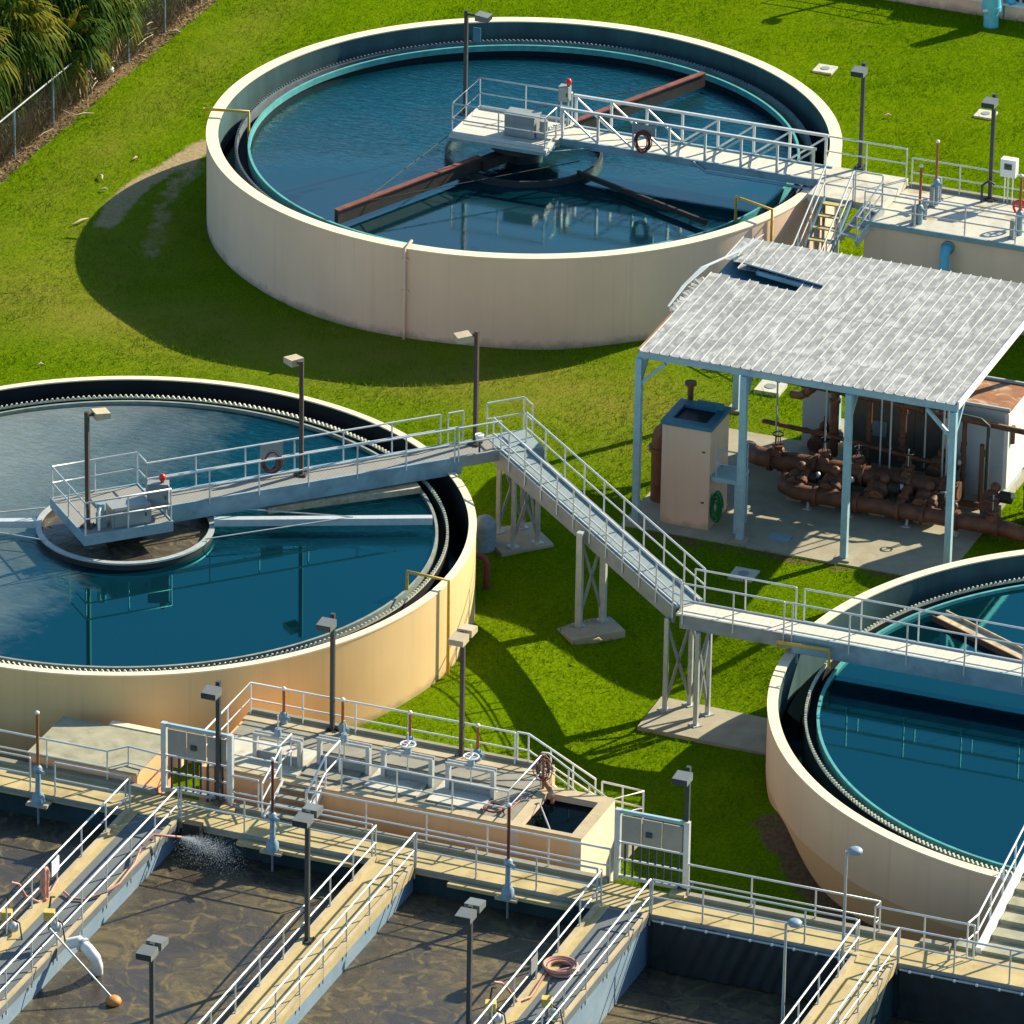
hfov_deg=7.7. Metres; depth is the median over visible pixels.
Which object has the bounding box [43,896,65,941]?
valve fitting
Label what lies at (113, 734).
concrete block
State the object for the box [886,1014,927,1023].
sludge water
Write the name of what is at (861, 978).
guard rail
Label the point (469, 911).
lamp post
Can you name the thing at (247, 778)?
guard rail
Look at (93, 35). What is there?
palm tree
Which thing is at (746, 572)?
manhole
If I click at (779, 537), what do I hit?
floor plate
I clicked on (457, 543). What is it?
water
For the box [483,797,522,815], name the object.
hose
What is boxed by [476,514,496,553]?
vent dome
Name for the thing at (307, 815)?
lamp post
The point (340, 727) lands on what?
stem valve
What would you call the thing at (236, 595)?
water
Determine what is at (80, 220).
dry stalk
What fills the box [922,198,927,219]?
column
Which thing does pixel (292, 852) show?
ledge
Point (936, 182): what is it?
stem valve
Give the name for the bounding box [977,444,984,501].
cable conduit
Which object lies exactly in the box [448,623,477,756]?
lamp post
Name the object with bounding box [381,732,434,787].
sluice gate
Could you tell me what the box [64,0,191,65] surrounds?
bushes
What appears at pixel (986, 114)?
manhole
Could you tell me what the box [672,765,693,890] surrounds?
lamp post
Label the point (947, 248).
wall pipe
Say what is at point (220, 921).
sludge water
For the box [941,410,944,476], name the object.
hanger rod
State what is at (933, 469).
pump
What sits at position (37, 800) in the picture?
valve post
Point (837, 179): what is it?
landing
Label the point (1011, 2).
standpipe
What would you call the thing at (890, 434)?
hanger rod
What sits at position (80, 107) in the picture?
leaf litter
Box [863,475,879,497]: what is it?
pipe run
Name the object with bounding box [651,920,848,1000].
tarp
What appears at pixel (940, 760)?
water
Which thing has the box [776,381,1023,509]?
pipe run
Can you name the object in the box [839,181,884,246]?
stairs
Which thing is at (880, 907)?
guard rail
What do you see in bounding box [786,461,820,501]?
pump
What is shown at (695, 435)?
beige box
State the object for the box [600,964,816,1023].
sludge water
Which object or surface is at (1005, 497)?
pump
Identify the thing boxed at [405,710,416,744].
stem valve
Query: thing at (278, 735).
sluice gate
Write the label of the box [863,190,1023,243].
guard rail
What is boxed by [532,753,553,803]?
hose stand
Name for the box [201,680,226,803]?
lamp post
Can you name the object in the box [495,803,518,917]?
valve post
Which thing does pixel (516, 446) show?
landing
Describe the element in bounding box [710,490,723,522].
hose
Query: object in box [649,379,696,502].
pressure pipe
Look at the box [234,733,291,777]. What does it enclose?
guard rail
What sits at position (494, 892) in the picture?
ledge
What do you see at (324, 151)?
water
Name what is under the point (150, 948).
lamp post
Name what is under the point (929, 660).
tank bridge
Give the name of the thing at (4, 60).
palm tree
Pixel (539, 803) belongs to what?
rake pole
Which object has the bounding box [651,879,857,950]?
guard rail
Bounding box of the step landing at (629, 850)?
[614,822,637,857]
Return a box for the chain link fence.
[0,0,200,165]
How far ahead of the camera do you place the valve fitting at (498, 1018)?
237.56 m
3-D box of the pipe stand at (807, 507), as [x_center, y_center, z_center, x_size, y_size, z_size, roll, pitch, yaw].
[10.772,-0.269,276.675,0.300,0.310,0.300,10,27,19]
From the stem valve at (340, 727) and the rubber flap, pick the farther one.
the stem valve at (340, 727)
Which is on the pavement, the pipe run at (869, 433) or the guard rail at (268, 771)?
the pipe run at (869, 433)
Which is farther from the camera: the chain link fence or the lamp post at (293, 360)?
the chain link fence
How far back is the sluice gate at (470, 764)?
250.82 m
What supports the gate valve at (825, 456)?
on the pipe run at (758, 455)
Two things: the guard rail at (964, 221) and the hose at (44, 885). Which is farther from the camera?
the guard rail at (964, 221)
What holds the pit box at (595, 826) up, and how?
on the ground at (762, 848)
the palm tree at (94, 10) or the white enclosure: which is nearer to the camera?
the white enclosure
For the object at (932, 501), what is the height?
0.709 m
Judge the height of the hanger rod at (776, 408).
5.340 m
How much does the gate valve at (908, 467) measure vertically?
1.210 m
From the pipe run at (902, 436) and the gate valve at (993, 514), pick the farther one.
the pipe run at (902, 436)
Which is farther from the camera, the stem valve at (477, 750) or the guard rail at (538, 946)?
the stem valve at (477, 750)
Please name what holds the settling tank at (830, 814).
on the ground at (762, 848)
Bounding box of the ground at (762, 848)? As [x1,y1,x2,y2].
[0,0,1023,936]
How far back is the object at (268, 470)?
269.26 m
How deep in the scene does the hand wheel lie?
291.22 m
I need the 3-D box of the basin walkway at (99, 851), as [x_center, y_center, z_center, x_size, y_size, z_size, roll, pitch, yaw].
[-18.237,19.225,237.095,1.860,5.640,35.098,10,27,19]
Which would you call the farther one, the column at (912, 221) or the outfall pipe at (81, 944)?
the column at (912, 221)
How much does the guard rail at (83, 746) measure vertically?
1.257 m
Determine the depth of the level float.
240.98 m
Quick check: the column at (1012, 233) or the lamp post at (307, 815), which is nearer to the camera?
the lamp post at (307, 815)
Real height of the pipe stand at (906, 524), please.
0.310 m
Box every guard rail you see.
[0,729,160,779]
[0,751,30,790]
[0,776,130,934]
[0,786,179,1014]
[54,762,125,807]
[180,786,372,856]
[197,825,376,1023]
[203,682,515,763]
[231,774,258,809]
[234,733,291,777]
[245,832,415,1023]
[261,747,281,816]
[305,789,610,882]
[306,740,340,803]
[341,755,541,815]
[415,832,597,901]
[473,869,602,1023]
[516,731,595,793]
[532,878,651,1023]
[541,752,643,823]
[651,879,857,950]
[687,863,975,958]
[780,919,859,1023]
[826,927,898,1023]
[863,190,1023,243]
[898,927,1023,983]
[911,157,1023,202]
[966,826,1023,956]
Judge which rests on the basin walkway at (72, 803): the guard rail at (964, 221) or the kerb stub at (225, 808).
the kerb stub at (225, 808)
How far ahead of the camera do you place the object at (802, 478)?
276.75 m
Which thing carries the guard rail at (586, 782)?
on the splitter box at (510, 773)
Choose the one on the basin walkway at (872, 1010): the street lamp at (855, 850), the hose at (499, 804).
the street lamp at (855, 850)
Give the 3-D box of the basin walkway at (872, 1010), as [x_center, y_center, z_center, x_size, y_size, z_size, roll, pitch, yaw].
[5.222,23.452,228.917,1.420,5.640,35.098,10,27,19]
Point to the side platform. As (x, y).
(725, 473)
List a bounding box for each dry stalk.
[72,218,88,224]
[73,112,93,115]
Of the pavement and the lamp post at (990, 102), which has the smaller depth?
the pavement
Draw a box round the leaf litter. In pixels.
[0,0,215,182]
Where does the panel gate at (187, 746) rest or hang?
on the basin walkway at (72, 803)
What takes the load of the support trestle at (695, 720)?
on the ground at (762, 848)
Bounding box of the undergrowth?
[0,0,174,139]
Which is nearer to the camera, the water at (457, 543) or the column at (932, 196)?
the water at (457, 543)
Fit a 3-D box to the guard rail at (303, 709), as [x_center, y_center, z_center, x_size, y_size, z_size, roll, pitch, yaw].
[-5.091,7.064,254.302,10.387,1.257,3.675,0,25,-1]
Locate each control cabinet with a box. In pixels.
[147,473,168,515]
[558,78,571,125]
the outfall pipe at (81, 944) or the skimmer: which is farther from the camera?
the skimmer
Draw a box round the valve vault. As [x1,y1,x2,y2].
[861,182,1023,334]
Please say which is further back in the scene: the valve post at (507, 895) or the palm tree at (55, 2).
the palm tree at (55, 2)
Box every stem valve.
[279,687,290,724]
[338,698,349,734]
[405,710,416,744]
[473,723,484,761]
[917,164,926,224]
[932,140,942,205]
[1016,174,1023,235]
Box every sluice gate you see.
[252,715,303,767]
[316,720,371,774]
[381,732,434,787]
[445,744,496,799]
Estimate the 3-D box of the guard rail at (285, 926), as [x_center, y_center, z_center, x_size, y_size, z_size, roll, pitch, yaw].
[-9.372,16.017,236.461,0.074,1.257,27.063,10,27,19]
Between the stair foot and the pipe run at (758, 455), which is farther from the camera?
the pipe run at (758, 455)
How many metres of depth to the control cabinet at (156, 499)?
265.60 m
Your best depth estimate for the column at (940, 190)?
293.63 m
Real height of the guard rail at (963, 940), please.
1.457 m
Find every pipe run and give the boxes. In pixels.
[746,440,962,500]
[762,418,944,467]
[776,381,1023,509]
[776,469,978,508]
[777,469,1023,542]
[789,388,816,399]
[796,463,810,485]
[829,391,840,456]
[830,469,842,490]
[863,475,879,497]
[864,401,872,465]
[897,481,914,502]
[898,408,907,460]
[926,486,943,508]
[959,422,966,498]
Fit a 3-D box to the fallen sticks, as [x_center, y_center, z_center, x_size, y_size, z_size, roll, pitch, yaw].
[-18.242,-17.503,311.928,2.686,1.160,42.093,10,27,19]
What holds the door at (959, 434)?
in the white enclosure
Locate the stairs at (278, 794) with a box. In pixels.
[263,780,321,820]
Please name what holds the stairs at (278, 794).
on the basin walkway at (72, 803)
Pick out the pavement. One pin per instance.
(888, 544)
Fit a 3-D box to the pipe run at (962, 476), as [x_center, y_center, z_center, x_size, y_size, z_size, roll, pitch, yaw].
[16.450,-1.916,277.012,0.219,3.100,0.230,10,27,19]
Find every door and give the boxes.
[114,504,148,527]
[944,411,965,480]
[965,411,988,491]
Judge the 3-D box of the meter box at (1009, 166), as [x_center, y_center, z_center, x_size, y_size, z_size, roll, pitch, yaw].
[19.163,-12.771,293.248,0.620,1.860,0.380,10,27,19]
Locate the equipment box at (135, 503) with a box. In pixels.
[105,495,150,528]
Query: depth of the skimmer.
263.54 m
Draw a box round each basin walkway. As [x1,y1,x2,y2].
[0,757,1023,1013]
[0,807,177,1023]
[223,856,413,1023]
[500,900,648,1023]
[801,951,896,1023]
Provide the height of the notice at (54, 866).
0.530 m
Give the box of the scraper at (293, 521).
[0,482,432,570]
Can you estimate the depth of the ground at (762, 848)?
288.58 m
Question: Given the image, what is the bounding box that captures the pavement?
[620,418,1023,575]
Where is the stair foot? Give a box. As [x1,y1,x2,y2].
[956,938,1023,961]
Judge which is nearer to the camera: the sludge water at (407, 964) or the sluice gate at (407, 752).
the sludge water at (407, 964)
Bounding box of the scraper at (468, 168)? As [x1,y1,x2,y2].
[334,71,708,225]
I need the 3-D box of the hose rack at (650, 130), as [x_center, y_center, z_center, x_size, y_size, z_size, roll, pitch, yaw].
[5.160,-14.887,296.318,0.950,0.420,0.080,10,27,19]
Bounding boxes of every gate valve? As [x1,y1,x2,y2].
[771,430,784,457]
[817,436,831,463]
[851,444,864,468]
[901,449,914,477]
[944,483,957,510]
[985,495,999,522]
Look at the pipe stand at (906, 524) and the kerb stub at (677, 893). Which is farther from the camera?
the pipe stand at (906, 524)
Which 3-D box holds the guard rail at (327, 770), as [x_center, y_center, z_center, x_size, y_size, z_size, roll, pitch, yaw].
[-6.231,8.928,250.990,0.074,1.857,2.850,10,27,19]
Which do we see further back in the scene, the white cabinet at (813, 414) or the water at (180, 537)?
the white cabinet at (813, 414)
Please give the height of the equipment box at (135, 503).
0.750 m
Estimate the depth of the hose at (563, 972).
241.01 m
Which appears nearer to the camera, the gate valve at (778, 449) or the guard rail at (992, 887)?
the guard rail at (992, 887)
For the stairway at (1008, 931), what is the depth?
244.14 m
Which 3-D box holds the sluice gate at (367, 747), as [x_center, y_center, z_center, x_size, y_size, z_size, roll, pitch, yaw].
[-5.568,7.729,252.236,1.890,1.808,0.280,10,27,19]
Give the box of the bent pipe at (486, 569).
[476,552,489,589]
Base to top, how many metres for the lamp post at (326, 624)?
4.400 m
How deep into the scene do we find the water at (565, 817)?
250.15 m
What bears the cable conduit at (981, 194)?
on the valve vault
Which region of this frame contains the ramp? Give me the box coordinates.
[492,412,705,622]
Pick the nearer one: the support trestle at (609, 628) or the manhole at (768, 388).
the support trestle at (609, 628)
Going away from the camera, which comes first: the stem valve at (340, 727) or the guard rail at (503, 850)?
the guard rail at (503, 850)
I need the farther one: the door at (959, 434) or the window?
the window
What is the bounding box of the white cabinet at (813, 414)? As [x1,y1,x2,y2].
[801,390,839,445]
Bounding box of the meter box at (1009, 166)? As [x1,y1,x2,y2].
[1000,156,1018,203]
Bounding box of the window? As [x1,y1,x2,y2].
[1004,163,1011,170]
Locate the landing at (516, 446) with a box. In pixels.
[485,396,544,457]
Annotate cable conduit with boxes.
[939,409,990,491]
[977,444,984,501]
[980,180,994,202]
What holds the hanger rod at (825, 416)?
hanging from the canopy
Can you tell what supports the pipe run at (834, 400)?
attached to the pipe run at (998, 426)
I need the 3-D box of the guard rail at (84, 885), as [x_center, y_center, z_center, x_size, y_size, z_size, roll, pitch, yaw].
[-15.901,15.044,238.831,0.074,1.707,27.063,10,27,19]
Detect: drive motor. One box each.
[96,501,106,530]
[504,107,547,139]
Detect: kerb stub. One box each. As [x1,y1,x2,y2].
[219,804,235,812]
[669,889,685,898]
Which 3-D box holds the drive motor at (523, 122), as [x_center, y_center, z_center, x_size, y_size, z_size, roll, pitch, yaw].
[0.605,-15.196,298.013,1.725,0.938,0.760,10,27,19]
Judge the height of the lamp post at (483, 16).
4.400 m
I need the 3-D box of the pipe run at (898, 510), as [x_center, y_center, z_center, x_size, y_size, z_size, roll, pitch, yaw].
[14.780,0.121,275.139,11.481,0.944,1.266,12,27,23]
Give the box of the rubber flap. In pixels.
[182,819,203,853]
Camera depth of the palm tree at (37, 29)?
307.33 m
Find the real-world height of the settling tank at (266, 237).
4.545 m
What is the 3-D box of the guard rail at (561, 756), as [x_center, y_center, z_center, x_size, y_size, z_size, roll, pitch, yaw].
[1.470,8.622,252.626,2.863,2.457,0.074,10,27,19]
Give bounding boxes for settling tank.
[0,376,476,763]
[203,17,841,349]
[765,549,1023,947]
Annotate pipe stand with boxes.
[803,502,812,510]
[902,519,911,527]
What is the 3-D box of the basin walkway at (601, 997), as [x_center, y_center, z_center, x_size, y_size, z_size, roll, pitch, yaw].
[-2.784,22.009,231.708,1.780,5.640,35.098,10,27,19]
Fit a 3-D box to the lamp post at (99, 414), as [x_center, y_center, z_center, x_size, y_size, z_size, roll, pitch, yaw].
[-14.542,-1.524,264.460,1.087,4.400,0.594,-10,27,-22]
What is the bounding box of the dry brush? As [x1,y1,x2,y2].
[0,0,201,167]
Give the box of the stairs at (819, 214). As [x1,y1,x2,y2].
[793,166,854,251]
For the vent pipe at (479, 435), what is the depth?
271.07 m
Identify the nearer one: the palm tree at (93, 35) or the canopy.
the canopy
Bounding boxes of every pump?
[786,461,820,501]
[807,421,843,455]
[819,466,854,507]
[868,473,903,516]
[912,481,945,524]
[925,448,961,477]
[978,482,1014,516]
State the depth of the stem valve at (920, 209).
291.18 m
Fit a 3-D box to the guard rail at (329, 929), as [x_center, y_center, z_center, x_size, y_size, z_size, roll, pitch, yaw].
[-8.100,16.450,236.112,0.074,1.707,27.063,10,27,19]
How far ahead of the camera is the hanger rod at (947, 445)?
275.77 m
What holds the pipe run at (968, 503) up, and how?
on the pavement
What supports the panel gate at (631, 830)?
on the basin walkway at (72, 803)
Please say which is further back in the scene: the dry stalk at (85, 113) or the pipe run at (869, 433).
the dry stalk at (85, 113)
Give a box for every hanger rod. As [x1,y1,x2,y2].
[775,382,778,438]
[824,390,827,448]
[879,399,882,466]
[888,401,892,468]
[923,407,926,467]
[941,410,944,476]
[945,411,949,475]
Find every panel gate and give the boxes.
[161,721,233,804]
[613,807,690,892]
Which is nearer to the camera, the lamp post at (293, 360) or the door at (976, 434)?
the lamp post at (293, 360)
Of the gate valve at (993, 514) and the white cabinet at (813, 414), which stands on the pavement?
the white cabinet at (813, 414)
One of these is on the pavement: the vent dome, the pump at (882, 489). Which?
the pump at (882, 489)
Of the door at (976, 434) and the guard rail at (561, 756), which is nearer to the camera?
the guard rail at (561, 756)
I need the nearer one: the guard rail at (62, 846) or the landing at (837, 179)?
the guard rail at (62, 846)
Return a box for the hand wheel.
[1012,199,1023,212]
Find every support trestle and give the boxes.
[495,467,553,556]
[557,527,624,644]
[637,617,766,755]
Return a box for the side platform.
[711,441,748,533]
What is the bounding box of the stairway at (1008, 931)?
[975,854,1023,953]
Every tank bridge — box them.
[50,410,501,545]
[449,77,832,245]
[676,568,1023,694]
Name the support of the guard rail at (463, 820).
on the basin walkway at (72, 803)
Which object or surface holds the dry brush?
on the ground at (762, 848)
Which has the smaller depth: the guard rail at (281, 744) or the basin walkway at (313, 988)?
the basin walkway at (313, 988)
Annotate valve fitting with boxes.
[1,896,22,939]
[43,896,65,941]
[485,987,506,1023]
[541,983,563,1023]
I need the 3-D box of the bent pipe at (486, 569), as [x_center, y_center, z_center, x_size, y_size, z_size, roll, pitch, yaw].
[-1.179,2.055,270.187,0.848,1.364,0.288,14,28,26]
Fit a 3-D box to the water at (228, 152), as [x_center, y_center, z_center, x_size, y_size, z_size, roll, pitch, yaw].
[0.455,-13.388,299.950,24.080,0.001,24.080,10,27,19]
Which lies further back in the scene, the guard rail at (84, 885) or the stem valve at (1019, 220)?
the stem valve at (1019, 220)
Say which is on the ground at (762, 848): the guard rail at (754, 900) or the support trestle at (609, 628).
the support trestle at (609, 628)
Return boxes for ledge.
[236,838,354,867]
[447,880,573,910]
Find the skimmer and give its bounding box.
[932,610,1022,659]
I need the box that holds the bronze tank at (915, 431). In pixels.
[852,399,942,471]
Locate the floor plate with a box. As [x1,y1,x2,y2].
[767,532,792,542]
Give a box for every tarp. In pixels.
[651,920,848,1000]
[898,969,1023,1023]
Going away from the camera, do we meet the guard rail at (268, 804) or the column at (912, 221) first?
the guard rail at (268, 804)
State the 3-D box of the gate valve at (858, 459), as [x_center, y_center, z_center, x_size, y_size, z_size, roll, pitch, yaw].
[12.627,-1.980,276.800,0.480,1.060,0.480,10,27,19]
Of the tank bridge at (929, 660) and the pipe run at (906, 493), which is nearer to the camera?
the tank bridge at (929, 660)
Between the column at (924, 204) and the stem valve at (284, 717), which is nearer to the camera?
the stem valve at (284, 717)
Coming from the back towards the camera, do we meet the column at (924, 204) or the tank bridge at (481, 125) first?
the tank bridge at (481, 125)
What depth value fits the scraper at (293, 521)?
267.30 m
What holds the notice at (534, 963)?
attached to the guard rail at (538, 946)
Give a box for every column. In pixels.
[909,204,917,225]
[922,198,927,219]
[927,185,936,207]
[938,176,943,201]
[1007,219,1016,239]
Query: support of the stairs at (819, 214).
on the ground at (762, 848)
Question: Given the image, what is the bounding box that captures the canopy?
[625,234,1023,563]
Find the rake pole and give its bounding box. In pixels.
[535,802,549,828]
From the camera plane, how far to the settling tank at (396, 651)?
260.34 m
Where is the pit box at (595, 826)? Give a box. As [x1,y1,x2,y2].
[510,786,614,880]
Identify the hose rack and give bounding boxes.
[260,441,282,458]
[632,123,655,136]
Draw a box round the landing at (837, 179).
[808,136,907,252]
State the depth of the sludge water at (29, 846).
250.47 m
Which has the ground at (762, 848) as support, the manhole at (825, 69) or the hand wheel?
the manhole at (825, 69)
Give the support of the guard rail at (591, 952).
on the basin walkway at (601, 997)
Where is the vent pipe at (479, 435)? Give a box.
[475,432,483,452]
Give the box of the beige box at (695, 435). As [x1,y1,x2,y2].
[660,398,730,530]
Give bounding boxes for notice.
[51,855,58,876]
[530,953,537,974]
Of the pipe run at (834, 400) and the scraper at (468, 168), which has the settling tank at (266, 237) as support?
the scraper at (468, 168)
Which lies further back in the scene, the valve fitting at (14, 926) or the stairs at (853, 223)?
the stairs at (853, 223)
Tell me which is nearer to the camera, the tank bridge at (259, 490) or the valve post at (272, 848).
the valve post at (272, 848)
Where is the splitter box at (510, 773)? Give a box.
[199,707,555,855]
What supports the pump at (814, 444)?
on the pavement
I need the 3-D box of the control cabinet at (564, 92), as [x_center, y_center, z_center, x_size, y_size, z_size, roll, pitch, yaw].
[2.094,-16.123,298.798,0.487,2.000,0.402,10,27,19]
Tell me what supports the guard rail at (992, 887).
on the stair foot
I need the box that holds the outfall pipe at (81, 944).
[66,936,102,976]
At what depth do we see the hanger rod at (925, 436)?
276.85 m
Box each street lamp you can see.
[781,918,801,1023]
[840,846,862,967]
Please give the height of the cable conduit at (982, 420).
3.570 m
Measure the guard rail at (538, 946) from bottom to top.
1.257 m
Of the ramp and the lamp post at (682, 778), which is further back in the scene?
the ramp
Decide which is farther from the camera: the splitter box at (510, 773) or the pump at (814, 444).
the pump at (814, 444)
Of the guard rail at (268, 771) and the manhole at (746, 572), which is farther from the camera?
the manhole at (746, 572)
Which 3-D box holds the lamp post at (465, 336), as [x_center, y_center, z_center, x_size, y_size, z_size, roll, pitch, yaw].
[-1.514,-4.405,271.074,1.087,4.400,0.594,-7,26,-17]
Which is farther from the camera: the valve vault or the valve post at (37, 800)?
the valve vault
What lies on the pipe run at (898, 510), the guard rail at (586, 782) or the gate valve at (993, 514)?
the gate valve at (993, 514)
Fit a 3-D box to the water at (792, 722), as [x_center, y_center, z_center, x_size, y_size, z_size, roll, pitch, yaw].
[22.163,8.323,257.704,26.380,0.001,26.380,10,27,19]
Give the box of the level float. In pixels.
[49,928,121,1006]
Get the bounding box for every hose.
[10,833,181,902]
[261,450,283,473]
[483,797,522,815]
[493,955,578,1001]
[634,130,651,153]
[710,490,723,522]
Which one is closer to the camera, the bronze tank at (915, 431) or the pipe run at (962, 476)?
the pipe run at (962, 476)
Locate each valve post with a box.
[25,711,52,823]
[260,757,282,871]
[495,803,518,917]
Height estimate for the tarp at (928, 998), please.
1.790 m
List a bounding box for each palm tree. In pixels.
[0,0,77,105]
[0,24,25,114]
[6,0,85,48]
[26,0,115,102]
[42,0,134,59]
[66,0,146,71]
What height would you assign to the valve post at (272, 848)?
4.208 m
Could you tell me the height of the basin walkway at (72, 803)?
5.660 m
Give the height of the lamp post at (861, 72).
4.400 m
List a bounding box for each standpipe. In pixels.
[981,0,1001,28]
[1002,0,1021,18]
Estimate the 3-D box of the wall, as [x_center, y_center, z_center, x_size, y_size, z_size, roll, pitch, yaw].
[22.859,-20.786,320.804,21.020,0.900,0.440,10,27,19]
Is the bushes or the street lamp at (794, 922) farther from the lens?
the bushes
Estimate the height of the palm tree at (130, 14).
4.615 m
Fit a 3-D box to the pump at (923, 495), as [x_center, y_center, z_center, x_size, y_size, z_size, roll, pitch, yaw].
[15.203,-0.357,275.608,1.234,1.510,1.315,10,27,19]
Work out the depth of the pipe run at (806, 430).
278.23 m
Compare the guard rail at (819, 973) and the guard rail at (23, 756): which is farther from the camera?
the guard rail at (23, 756)
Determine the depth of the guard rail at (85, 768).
251.09 m
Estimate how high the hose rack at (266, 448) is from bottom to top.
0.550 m
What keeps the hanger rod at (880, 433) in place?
hanging from the canopy
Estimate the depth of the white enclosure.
277.24 m
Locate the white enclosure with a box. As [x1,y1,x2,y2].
[942,376,1023,495]
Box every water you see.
[0,405,434,665]
[0,809,103,937]
[9,845,350,1023]
[41,512,208,560]
[223,134,823,169]
[250,56,796,253]
[298,891,577,1023]
[444,508,465,572]
[525,799,592,832]
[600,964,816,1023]
[780,668,820,769]
[820,589,1023,866]
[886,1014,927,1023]
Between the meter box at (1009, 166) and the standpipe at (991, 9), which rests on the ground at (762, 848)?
the standpipe at (991, 9)
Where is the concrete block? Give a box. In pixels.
[27,716,183,794]
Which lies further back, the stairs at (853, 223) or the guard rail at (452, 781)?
the stairs at (853, 223)
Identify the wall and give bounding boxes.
[887,0,1023,21]
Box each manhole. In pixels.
[728,566,759,582]
[754,379,787,396]
[812,63,837,75]
[973,109,997,119]
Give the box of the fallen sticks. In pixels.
[0,3,180,157]
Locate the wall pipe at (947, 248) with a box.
[939,241,954,270]
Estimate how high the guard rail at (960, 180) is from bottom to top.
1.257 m
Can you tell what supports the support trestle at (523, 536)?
on the ground at (762, 848)
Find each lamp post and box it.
[80,407,110,529]
[135,934,168,1023]
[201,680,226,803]
[283,354,307,476]
[292,803,322,944]
[316,612,337,732]
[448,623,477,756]
[453,330,482,446]
[455,897,485,1023]
[458,9,492,115]
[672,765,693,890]
[850,62,867,170]
[981,93,998,201]
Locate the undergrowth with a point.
(19, 103)
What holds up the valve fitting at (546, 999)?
on the basin walkway at (601, 997)
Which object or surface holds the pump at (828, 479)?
on the pavement
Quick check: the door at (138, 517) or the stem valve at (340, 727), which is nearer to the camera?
the stem valve at (340, 727)

